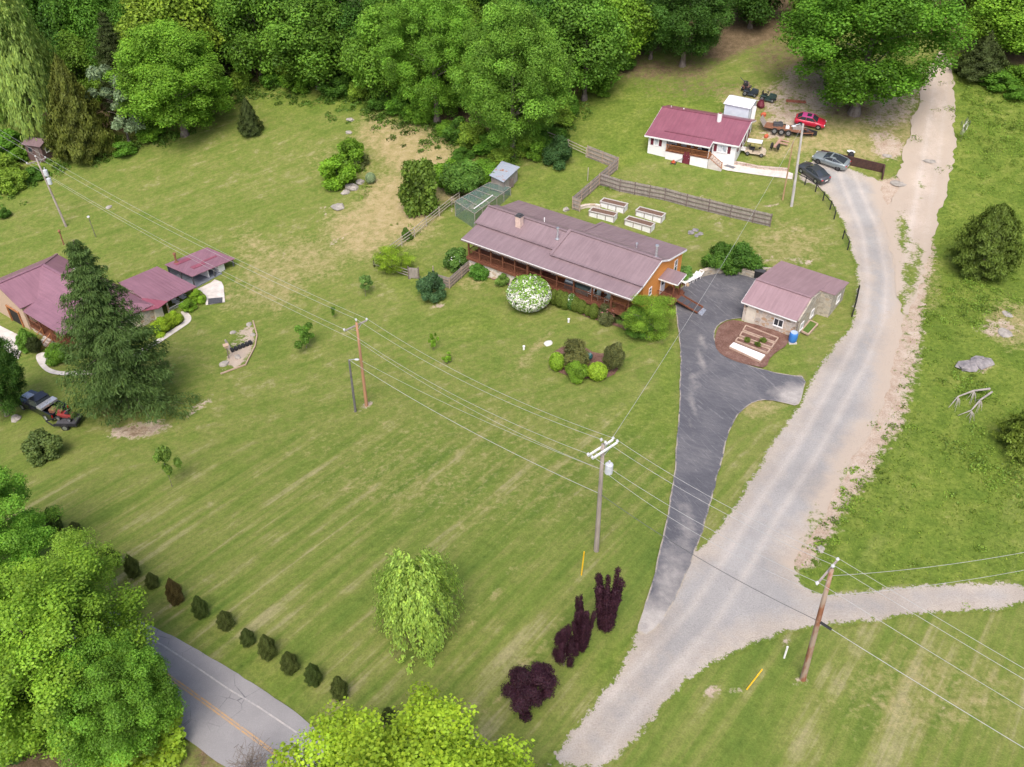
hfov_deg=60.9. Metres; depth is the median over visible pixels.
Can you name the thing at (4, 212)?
wild bush
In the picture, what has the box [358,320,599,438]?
power line
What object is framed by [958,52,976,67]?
wild bush
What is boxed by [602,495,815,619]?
power line
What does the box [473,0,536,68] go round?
broadleaf tree
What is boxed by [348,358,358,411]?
light pole
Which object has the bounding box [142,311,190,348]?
concrete walk
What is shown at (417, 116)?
wild bush
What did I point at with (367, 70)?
broadleaf tree
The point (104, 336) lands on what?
great spruce
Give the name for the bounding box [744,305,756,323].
door
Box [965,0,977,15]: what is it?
broadleaf tree
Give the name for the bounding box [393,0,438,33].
broadleaf tree
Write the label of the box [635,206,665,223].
raised bed
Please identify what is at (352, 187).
rock
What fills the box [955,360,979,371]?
rock
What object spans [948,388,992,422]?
fallen branch
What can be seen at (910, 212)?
dirt track
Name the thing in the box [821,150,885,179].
timber wall
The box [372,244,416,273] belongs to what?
shrub
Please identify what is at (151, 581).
little spruce
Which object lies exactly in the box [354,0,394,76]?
broadleaf tree
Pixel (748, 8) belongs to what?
broadleaf tree
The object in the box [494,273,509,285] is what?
bed plants
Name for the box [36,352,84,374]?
concrete walk
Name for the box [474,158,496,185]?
vine bush
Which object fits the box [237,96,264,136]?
young spruce
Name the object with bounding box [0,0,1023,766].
ground
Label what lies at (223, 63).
spruce tree
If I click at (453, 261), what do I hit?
flowering shrub
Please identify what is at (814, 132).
black skiff
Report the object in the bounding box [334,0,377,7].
broadleaf tree
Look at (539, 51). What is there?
broadleaf tree
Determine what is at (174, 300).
rocking chair
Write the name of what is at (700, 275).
white lounger
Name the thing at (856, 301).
black fence
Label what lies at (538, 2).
broadleaf tree
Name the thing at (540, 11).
broadleaf tree
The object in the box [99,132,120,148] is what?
wild bush
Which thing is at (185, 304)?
border shrub
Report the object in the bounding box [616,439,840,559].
power line
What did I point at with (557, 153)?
dark bush
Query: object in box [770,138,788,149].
wood splitter
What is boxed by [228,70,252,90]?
wild bush
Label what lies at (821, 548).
rock
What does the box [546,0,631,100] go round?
broadleaf tree
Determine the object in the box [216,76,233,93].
wild bush
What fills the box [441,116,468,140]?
wild bush
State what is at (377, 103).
wild bush
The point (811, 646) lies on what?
utility pole
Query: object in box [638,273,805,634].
asphalt driveway
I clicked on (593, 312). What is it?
clipped shrub
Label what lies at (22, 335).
border shrub
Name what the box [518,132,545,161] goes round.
wild bush
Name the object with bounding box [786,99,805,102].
old harrow
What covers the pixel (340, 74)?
wild bush
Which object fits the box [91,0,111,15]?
broadleaf tree
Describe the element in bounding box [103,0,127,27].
broadleaf tree
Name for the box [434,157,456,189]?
vine bush
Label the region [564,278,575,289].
barbecue
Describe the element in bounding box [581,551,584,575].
guy marker
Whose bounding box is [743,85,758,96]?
lawn tractor
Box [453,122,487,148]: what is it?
wild bush
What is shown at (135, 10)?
broadleaf tree
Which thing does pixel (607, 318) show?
rhododendron
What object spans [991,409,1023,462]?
cedar tree
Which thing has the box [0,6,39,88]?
broadleaf tree
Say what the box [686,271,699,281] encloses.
white lounger
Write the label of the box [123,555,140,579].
little spruce
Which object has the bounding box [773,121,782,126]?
scrap engine
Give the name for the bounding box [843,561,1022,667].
power line
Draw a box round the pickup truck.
[17,390,68,420]
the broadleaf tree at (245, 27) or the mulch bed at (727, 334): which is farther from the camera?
the broadleaf tree at (245, 27)
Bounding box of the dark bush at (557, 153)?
[541,134,572,170]
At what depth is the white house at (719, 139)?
119.21 m
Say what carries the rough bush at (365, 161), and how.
on the ground at (296, 504)
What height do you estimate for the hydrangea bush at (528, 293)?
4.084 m
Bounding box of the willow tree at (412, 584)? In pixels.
[369,546,465,674]
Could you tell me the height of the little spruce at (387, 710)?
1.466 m
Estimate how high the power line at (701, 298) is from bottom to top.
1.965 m
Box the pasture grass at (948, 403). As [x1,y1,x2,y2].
[802,85,1023,584]
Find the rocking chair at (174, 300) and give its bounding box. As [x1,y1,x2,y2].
[171,298,179,303]
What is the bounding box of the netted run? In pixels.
[455,182,510,227]
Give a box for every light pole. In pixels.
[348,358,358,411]
[790,123,803,206]
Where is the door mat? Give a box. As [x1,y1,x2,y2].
[208,297,221,303]
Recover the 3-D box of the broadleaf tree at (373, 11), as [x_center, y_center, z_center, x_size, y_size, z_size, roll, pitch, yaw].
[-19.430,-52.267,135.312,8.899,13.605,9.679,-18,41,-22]
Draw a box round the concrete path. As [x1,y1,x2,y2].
[722,164,792,178]
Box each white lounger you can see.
[681,273,695,285]
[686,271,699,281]
[691,269,704,282]
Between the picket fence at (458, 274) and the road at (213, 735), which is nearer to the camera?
the road at (213, 735)
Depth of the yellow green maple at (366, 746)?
43.22 m
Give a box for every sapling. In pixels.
[152,445,182,486]
[294,322,314,348]
[359,275,372,295]
[428,332,438,347]
[441,351,451,363]
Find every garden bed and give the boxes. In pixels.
[729,342,765,362]
[735,337,770,353]
[739,331,774,348]
[742,325,778,342]
[801,320,817,334]
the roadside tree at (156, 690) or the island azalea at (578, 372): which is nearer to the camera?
the roadside tree at (156, 690)
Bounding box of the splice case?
[820,621,831,630]
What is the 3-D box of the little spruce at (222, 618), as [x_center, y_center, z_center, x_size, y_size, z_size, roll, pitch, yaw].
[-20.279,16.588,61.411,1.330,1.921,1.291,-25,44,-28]
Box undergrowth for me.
[0,74,592,206]
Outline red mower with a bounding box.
[56,408,75,421]
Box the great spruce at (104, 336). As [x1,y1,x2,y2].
[50,239,203,427]
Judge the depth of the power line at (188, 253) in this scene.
91.15 m
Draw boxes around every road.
[17,612,338,766]
[545,159,1023,766]
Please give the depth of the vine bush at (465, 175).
114.78 m
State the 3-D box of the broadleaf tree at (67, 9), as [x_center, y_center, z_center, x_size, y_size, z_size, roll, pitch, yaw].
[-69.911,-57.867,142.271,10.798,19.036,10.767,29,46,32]
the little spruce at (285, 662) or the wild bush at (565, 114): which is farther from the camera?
the wild bush at (565, 114)
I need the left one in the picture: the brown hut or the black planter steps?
the brown hut
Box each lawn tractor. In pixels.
[741,81,751,89]
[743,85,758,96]
[760,90,776,102]
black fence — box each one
[794,173,836,218]
[842,230,849,249]
[851,285,859,316]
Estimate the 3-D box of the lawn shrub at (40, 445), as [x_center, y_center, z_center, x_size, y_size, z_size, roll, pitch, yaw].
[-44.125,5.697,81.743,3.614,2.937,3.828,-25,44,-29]
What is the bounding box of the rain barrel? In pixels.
[788,330,797,344]
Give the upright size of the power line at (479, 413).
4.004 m
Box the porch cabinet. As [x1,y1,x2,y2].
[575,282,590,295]
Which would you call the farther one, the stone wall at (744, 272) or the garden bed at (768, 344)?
the stone wall at (744, 272)
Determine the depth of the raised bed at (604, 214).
111.29 m
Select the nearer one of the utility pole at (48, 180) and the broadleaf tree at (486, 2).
the utility pole at (48, 180)
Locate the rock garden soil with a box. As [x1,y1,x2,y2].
[222,324,255,370]
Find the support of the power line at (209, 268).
hanging from the utility pole at (48, 180)
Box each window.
[651,138,661,145]
[674,259,677,269]
[713,144,730,153]
[772,317,783,328]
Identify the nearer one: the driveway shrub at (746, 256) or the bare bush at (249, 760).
the bare bush at (249, 760)
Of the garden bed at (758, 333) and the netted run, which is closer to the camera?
the garden bed at (758, 333)
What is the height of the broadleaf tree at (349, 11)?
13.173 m
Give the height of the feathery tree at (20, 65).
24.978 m
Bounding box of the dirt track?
[881,51,956,314]
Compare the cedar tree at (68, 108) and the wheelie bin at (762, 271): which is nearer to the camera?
the wheelie bin at (762, 271)
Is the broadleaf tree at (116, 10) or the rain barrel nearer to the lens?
the rain barrel
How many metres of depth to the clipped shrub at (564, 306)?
95.58 m
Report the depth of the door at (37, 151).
132.29 m
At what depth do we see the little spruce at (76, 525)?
71.83 m
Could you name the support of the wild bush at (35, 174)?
on the ground at (296, 504)
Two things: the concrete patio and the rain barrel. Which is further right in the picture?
the rain barrel
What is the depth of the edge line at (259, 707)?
57.13 m
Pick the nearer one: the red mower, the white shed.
the red mower
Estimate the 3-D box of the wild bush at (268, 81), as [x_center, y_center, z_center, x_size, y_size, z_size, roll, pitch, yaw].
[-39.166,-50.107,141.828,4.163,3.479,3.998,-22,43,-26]
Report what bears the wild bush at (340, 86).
on the ground at (296, 504)
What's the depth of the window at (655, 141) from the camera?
120.01 m
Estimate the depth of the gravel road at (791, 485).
66.14 m
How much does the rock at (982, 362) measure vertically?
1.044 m
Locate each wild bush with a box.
[0,98,23,120]
[0,128,24,153]
[0,152,22,169]
[0,168,29,194]
[0,207,11,218]
[7,146,28,161]
[25,166,47,182]
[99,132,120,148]
[112,141,136,156]
[135,123,166,142]
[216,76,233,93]
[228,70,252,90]
[258,65,281,88]
[273,58,290,75]
[277,71,309,93]
[316,77,348,96]
[331,67,358,85]
[347,82,370,101]
[367,91,390,110]
[384,89,412,115]
[402,100,433,124]
[435,119,452,136]
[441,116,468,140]
[451,146,475,163]
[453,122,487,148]
[472,133,500,155]
[487,148,514,165]
[499,128,534,157]
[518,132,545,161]
[535,122,567,148]
[546,100,576,126]
[561,91,579,114]
[587,81,610,96]
[618,52,636,70]
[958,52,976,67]
[977,68,1020,91]
[1002,84,1023,100]
[1005,64,1023,86]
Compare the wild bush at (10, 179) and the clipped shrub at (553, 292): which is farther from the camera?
the wild bush at (10, 179)
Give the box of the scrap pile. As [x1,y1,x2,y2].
[792,125,801,129]
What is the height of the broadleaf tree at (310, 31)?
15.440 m
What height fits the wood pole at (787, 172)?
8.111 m
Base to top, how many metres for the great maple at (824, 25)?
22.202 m
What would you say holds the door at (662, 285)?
in the ranch house at (553, 249)
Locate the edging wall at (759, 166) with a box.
[734,161,787,170]
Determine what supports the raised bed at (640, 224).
on the ground at (296, 504)
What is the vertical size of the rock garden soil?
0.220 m
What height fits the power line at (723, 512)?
0.668 m
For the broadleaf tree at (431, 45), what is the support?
on the ground at (296, 504)
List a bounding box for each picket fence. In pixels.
[432,261,468,288]
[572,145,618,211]
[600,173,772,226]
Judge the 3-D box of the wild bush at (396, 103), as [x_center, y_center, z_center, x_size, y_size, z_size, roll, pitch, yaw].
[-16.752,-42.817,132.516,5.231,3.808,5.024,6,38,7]
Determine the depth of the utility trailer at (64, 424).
85.98 m
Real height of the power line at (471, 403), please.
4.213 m
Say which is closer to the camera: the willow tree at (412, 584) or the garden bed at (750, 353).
the willow tree at (412, 584)
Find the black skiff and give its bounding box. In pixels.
[792,128,817,134]
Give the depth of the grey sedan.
113.88 m
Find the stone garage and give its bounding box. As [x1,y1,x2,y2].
[741,261,848,335]
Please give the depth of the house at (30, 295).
102.01 m
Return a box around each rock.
[11,414,21,422]
[219,360,228,366]
[330,203,343,210]
[341,189,349,194]
[345,183,358,190]
[356,179,364,184]
[544,340,552,345]
[816,545,824,552]
[890,180,906,186]
[922,159,935,162]
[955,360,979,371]
[970,356,994,369]
[998,328,1012,337]
[1002,310,1012,316]
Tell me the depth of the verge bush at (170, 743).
52.42 m
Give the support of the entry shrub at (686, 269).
on the ground at (296, 504)
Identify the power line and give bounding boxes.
[28,163,342,328]
[36,156,352,317]
[45,175,351,338]
[46,157,363,317]
[346,330,589,454]
[351,361,597,492]
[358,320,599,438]
[361,343,599,468]
[364,362,598,468]
[369,320,614,438]
[591,455,820,583]
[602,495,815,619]
[604,440,830,563]
[605,128,800,448]
[609,475,821,594]
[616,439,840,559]
[821,584,1023,708]
[828,570,1022,595]
[833,552,1023,575]
[833,630,1023,747]
[834,565,1022,678]
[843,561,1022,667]
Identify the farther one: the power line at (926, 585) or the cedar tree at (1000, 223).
the cedar tree at (1000, 223)
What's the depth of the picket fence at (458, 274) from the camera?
101.92 m
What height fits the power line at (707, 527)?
0.668 m
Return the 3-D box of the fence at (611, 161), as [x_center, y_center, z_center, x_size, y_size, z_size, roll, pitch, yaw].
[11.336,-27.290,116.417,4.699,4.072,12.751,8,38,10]
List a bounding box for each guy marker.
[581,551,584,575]
[746,669,762,689]
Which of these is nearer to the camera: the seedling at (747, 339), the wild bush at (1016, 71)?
the seedling at (747, 339)
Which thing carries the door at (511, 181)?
in the chicken coop
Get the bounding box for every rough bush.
[318,153,356,190]
[337,137,365,171]
[349,153,369,171]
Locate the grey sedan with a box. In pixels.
[798,161,830,183]
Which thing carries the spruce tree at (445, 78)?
on the ground at (296, 504)
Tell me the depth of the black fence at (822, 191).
111.57 m
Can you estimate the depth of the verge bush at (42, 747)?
54.50 m
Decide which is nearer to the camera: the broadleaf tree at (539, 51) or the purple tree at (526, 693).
the purple tree at (526, 693)
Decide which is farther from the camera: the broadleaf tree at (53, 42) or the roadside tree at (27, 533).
the broadleaf tree at (53, 42)
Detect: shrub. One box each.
[14,328,38,353]
[20,427,62,467]
[25,336,42,352]
[43,342,69,365]
[150,316,170,337]
[164,310,181,327]
[179,298,197,311]
[189,289,206,304]
[365,172,375,182]
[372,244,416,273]
[396,157,440,217]
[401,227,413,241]
[443,247,467,272]
[550,289,557,304]
[554,290,564,306]
[560,291,568,309]
[562,338,590,367]
[571,296,579,311]
[576,300,586,313]
[584,304,590,315]
[588,303,598,319]
[602,341,624,370]
[680,265,693,282]
[700,241,736,274]
[727,241,764,274]
[960,117,970,138]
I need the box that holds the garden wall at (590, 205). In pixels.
[580,203,600,208]
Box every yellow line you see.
[163,674,286,763]
[168,674,290,762]
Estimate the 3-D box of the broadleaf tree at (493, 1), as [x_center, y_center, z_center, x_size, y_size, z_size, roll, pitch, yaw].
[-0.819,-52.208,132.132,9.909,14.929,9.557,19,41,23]
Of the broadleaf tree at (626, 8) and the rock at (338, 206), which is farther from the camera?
the broadleaf tree at (626, 8)
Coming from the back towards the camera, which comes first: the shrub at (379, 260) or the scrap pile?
the scrap pile
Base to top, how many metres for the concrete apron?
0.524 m
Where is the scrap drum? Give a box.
[757,99,764,108]
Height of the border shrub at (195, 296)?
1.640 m
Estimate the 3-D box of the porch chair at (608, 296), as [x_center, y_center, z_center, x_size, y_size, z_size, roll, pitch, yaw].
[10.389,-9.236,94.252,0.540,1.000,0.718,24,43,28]
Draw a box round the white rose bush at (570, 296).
[567,293,575,309]
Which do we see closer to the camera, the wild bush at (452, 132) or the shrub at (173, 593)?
the shrub at (173, 593)
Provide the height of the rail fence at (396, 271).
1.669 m
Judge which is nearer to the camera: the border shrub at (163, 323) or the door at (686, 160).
the border shrub at (163, 323)
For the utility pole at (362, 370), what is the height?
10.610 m
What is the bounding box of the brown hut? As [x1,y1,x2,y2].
[21,137,53,162]
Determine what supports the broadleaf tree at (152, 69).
on the ground at (296, 504)
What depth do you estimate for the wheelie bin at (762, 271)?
99.75 m
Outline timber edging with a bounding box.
[220,320,257,373]
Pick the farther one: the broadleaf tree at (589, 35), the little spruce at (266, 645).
the broadleaf tree at (589, 35)
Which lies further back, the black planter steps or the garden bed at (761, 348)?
the black planter steps
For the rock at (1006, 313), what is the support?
on the ground at (296, 504)
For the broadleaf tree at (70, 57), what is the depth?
136.42 m
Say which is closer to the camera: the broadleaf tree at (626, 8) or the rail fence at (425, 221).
the rail fence at (425, 221)
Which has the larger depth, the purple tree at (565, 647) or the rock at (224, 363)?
the rock at (224, 363)
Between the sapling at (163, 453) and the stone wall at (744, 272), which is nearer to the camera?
the sapling at (163, 453)
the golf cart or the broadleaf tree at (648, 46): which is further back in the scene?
the broadleaf tree at (648, 46)
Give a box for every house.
[0,253,196,350]
[461,200,705,315]
[644,105,755,170]
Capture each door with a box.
[34,148,42,160]
[509,178,513,187]
[659,281,664,292]
[682,152,689,164]
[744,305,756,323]
[751,106,756,118]
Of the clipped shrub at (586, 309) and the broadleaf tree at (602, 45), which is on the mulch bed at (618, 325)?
the clipped shrub at (586, 309)
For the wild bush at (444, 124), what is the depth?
127.04 m
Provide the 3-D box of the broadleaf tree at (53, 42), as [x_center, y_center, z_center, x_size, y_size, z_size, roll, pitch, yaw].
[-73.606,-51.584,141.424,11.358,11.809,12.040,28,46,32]
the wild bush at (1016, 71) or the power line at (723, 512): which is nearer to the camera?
the power line at (723, 512)
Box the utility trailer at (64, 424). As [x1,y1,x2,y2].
[45,413,82,430]
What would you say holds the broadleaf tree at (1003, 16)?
on the ground at (296, 504)
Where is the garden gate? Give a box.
[407,266,418,278]
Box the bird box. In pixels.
[223,343,228,357]
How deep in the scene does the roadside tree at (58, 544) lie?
61.88 m
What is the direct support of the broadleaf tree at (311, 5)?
on the ground at (296, 504)
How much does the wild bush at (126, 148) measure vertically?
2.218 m
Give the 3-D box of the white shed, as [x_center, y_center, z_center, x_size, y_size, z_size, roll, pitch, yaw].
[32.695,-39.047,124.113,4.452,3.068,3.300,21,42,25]
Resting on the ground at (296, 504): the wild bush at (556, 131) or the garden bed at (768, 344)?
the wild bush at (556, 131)
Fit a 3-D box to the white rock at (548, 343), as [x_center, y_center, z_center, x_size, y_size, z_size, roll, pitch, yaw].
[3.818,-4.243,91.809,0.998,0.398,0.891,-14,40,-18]
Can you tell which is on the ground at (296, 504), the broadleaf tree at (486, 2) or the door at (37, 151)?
the broadleaf tree at (486, 2)
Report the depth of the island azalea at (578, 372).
85.55 m
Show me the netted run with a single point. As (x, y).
(479, 196)
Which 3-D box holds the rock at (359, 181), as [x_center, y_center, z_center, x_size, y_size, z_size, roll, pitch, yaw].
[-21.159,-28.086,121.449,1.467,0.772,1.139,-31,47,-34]
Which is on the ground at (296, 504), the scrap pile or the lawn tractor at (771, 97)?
the lawn tractor at (771, 97)
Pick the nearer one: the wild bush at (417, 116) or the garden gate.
the garden gate
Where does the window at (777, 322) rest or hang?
in the stone garage
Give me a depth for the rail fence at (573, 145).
121.98 m
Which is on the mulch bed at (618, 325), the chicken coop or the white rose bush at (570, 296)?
the white rose bush at (570, 296)
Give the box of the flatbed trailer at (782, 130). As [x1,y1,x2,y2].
[760,115,812,136]
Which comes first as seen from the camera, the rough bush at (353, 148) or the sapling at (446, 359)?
the sapling at (446, 359)
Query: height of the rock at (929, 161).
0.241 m
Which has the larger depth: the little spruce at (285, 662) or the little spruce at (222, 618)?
the little spruce at (222, 618)
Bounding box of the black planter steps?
[230,340,252,352]
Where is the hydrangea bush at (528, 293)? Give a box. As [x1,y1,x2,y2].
[505,273,551,312]
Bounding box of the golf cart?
[741,138,766,156]
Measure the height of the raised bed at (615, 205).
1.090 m
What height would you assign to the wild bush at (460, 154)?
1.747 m
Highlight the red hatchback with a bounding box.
[794,112,826,129]
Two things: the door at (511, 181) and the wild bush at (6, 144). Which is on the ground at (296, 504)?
the wild bush at (6, 144)
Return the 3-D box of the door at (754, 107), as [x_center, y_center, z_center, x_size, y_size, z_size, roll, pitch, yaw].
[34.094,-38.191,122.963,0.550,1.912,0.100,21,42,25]
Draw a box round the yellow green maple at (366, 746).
[266,681,536,766]
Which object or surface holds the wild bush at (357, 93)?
on the ground at (296, 504)
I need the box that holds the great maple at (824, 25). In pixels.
[773,0,977,117]
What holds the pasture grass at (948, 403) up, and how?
on the ground at (296, 504)
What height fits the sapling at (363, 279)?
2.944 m
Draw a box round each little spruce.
[43,507,63,532]
[68,521,81,533]
[104,547,120,566]
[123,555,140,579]
[144,572,159,589]
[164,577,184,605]
[190,595,208,619]
[215,610,235,631]
[239,628,256,647]
[257,634,277,661]
[279,651,300,675]
[303,662,322,687]
[329,675,348,701]
[380,707,394,723]
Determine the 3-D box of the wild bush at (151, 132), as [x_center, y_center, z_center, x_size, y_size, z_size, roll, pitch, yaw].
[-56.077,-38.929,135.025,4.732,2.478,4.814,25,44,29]
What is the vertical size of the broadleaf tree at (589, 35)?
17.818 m
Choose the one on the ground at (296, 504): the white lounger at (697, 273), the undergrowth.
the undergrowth
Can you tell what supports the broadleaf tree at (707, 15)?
on the ground at (296, 504)
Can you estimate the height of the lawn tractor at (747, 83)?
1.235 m
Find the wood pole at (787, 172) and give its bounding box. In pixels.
[782,140,793,199]
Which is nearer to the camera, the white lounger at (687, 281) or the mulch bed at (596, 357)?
the mulch bed at (596, 357)
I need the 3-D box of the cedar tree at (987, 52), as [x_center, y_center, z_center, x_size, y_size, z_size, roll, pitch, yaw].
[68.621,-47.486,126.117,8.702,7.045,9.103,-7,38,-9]
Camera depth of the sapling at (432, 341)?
91.69 m
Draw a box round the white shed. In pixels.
[723,95,758,118]
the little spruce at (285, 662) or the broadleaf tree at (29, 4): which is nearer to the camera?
the little spruce at (285, 662)
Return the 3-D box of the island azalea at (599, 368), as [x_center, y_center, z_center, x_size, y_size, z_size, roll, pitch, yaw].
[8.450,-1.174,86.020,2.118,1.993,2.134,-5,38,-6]
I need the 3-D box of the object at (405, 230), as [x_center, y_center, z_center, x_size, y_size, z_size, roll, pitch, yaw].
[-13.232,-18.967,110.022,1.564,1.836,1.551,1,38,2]
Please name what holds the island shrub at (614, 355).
on the mulch bed at (596, 357)
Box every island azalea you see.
[549,351,564,371]
[564,360,591,384]
[588,361,607,380]
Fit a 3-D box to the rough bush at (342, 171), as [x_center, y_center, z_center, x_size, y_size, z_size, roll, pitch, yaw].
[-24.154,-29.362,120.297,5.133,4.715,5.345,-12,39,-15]
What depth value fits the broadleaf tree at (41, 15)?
139.15 m
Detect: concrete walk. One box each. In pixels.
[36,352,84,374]
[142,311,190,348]
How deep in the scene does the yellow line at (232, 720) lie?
55.72 m
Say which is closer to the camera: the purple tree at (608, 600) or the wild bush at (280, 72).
the purple tree at (608, 600)
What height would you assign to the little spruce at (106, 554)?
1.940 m
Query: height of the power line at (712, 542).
0.984 m
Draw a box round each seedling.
[744,337,750,342]
[759,337,766,342]
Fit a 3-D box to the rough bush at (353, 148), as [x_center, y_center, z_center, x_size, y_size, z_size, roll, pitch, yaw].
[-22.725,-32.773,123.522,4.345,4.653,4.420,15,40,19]
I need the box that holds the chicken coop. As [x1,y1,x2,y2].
[489,161,519,195]
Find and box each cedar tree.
[42,52,116,165]
[944,203,1023,282]
[950,30,1010,82]
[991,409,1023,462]
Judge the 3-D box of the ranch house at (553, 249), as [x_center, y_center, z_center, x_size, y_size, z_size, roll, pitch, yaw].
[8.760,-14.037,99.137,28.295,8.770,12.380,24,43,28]
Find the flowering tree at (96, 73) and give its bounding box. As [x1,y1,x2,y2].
[85,63,146,140]
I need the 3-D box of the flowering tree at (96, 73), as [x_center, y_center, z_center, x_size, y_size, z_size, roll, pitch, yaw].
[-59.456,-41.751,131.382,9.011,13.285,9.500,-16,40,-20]
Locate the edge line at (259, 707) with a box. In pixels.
[70,621,322,752]
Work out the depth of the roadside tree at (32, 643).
49.63 m
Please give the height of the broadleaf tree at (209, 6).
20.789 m
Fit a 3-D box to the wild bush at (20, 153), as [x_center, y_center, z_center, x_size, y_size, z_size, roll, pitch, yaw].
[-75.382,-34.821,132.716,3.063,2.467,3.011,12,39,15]
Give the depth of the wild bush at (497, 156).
120.84 m
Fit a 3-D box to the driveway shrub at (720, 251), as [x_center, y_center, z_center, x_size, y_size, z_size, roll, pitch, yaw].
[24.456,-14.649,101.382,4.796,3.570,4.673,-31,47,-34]
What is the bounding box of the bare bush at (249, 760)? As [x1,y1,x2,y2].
[226,734,276,766]
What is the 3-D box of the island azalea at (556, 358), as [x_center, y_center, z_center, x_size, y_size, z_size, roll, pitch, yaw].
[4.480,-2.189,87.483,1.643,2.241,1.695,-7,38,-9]
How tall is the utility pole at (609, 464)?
11.589 m
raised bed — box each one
[588,207,617,222]
[600,197,628,213]
[624,215,654,233]
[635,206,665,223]
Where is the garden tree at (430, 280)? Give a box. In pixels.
[415,270,446,302]
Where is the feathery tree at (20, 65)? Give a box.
[0,0,60,151]
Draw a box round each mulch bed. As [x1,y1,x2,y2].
[489,277,631,329]
[554,346,617,377]
[715,320,788,366]
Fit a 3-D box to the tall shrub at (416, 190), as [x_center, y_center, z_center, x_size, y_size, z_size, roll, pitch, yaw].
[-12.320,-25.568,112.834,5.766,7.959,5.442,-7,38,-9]
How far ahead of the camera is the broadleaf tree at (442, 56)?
130.87 m
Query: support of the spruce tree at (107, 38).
on the ground at (296, 504)
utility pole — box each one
[26,155,66,226]
[343,318,367,406]
[587,436,618,552]
[800,557,838,681]
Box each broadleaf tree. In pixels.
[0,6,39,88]
[0,336,27,417]
[3,0,52,40]
[32,0,88,46]
[35,26,87,86]
[38,0,114,46]
[43,27,102,102]
[83,23,124,87]
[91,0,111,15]
[102,17,234,137]
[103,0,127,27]
[112,0,227,80]
[188,0,219,30]
[208,0,297,76]
[214,12,267,61]
[263,0,354,89]
[272,0,340,53]
[330,0,367,59]
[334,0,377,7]
[334,0,419,100]
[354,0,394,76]
[361,2,390,75]
[375,0,479,123]
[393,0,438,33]
[402,20,442,85]
[433,0,483,29]
[436,16,457,84]
[451,0,575,158]
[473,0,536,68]
[478,0,490,13]
[479,0,523,40]
[488,37,535,120]
[513,2,571,83]
[522,0,582,43]
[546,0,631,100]
[574,0,607,76]
[599,0,662,68]
[632,0,686,59]
[639,0,735,67]
[727,0,784,28]
[787,0,806,24]
[960,0,1023,54]
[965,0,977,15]
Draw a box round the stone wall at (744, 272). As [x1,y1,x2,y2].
[700,267,754,277]
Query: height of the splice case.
0.289 m
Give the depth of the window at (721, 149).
117.54 m
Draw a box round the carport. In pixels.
[164,247,234,287]
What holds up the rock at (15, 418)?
on the ground at (296, 504)
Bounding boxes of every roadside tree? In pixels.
[0,465,64,576]
[0,543,158,766]
[33,628,188,766]
[44,525,127,602]
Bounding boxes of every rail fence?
[373,191,459,265]
[373,259,410,278]
[547,132,586,154]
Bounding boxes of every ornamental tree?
[616,305,655,338]
[621,294,676,341]
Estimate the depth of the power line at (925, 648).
47.76 m
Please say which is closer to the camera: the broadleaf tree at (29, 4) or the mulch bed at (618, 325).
the mulch bed at (618, 325)
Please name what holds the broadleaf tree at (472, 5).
on the ground at (296, 504)
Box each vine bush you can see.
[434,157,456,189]
[438,159,484,194]
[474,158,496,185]
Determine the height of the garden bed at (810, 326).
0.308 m
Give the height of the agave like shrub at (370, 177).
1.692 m
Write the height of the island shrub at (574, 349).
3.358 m
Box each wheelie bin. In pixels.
[754,269,759,277]
[759,269,765,276]
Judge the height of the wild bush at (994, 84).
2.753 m
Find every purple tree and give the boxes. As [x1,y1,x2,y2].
[500,661,559,722]
[551,623,580,667]
[571,594,597,652]
[593,565,625,633]
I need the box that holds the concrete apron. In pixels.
[0,326,20,358]
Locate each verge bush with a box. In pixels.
[0,679,71,766]
[79,702,187,766]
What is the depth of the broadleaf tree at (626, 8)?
127.70 m
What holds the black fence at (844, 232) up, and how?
on the ground at (296, 504)
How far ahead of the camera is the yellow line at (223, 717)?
55.47 m
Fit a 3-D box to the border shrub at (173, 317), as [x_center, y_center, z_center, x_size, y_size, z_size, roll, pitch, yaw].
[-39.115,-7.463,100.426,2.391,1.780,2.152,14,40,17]
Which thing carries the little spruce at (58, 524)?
on the ground at (296, 504)
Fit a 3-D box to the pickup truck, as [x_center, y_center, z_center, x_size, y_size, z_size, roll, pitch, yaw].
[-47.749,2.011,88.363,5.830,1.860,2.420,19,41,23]
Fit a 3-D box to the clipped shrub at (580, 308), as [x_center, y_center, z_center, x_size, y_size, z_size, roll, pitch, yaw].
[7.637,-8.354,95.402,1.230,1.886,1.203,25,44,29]
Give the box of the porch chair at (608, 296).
[604,293,610,300]
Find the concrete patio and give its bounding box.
[198,279,224,304]
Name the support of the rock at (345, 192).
on the ground at (296, 504)
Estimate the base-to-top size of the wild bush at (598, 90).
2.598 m
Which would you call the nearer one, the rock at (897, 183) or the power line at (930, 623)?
the power line at (930, 623)
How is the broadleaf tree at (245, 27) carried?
on the ground at (296, 504)
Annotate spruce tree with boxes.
[93,12,150,123]
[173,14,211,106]
[195,1,232,78]
[438,25,488,110]
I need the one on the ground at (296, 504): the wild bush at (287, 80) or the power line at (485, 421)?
the wild bush at (287, 80)
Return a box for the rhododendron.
[596,302,620,326]
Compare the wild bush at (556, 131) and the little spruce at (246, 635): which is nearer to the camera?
the little spruce at (246, 635)
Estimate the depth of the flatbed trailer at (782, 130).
120.55 m
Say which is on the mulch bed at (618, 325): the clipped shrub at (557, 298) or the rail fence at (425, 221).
the clipped shrub at (557, 298)
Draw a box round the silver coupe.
[812,151,850,170]

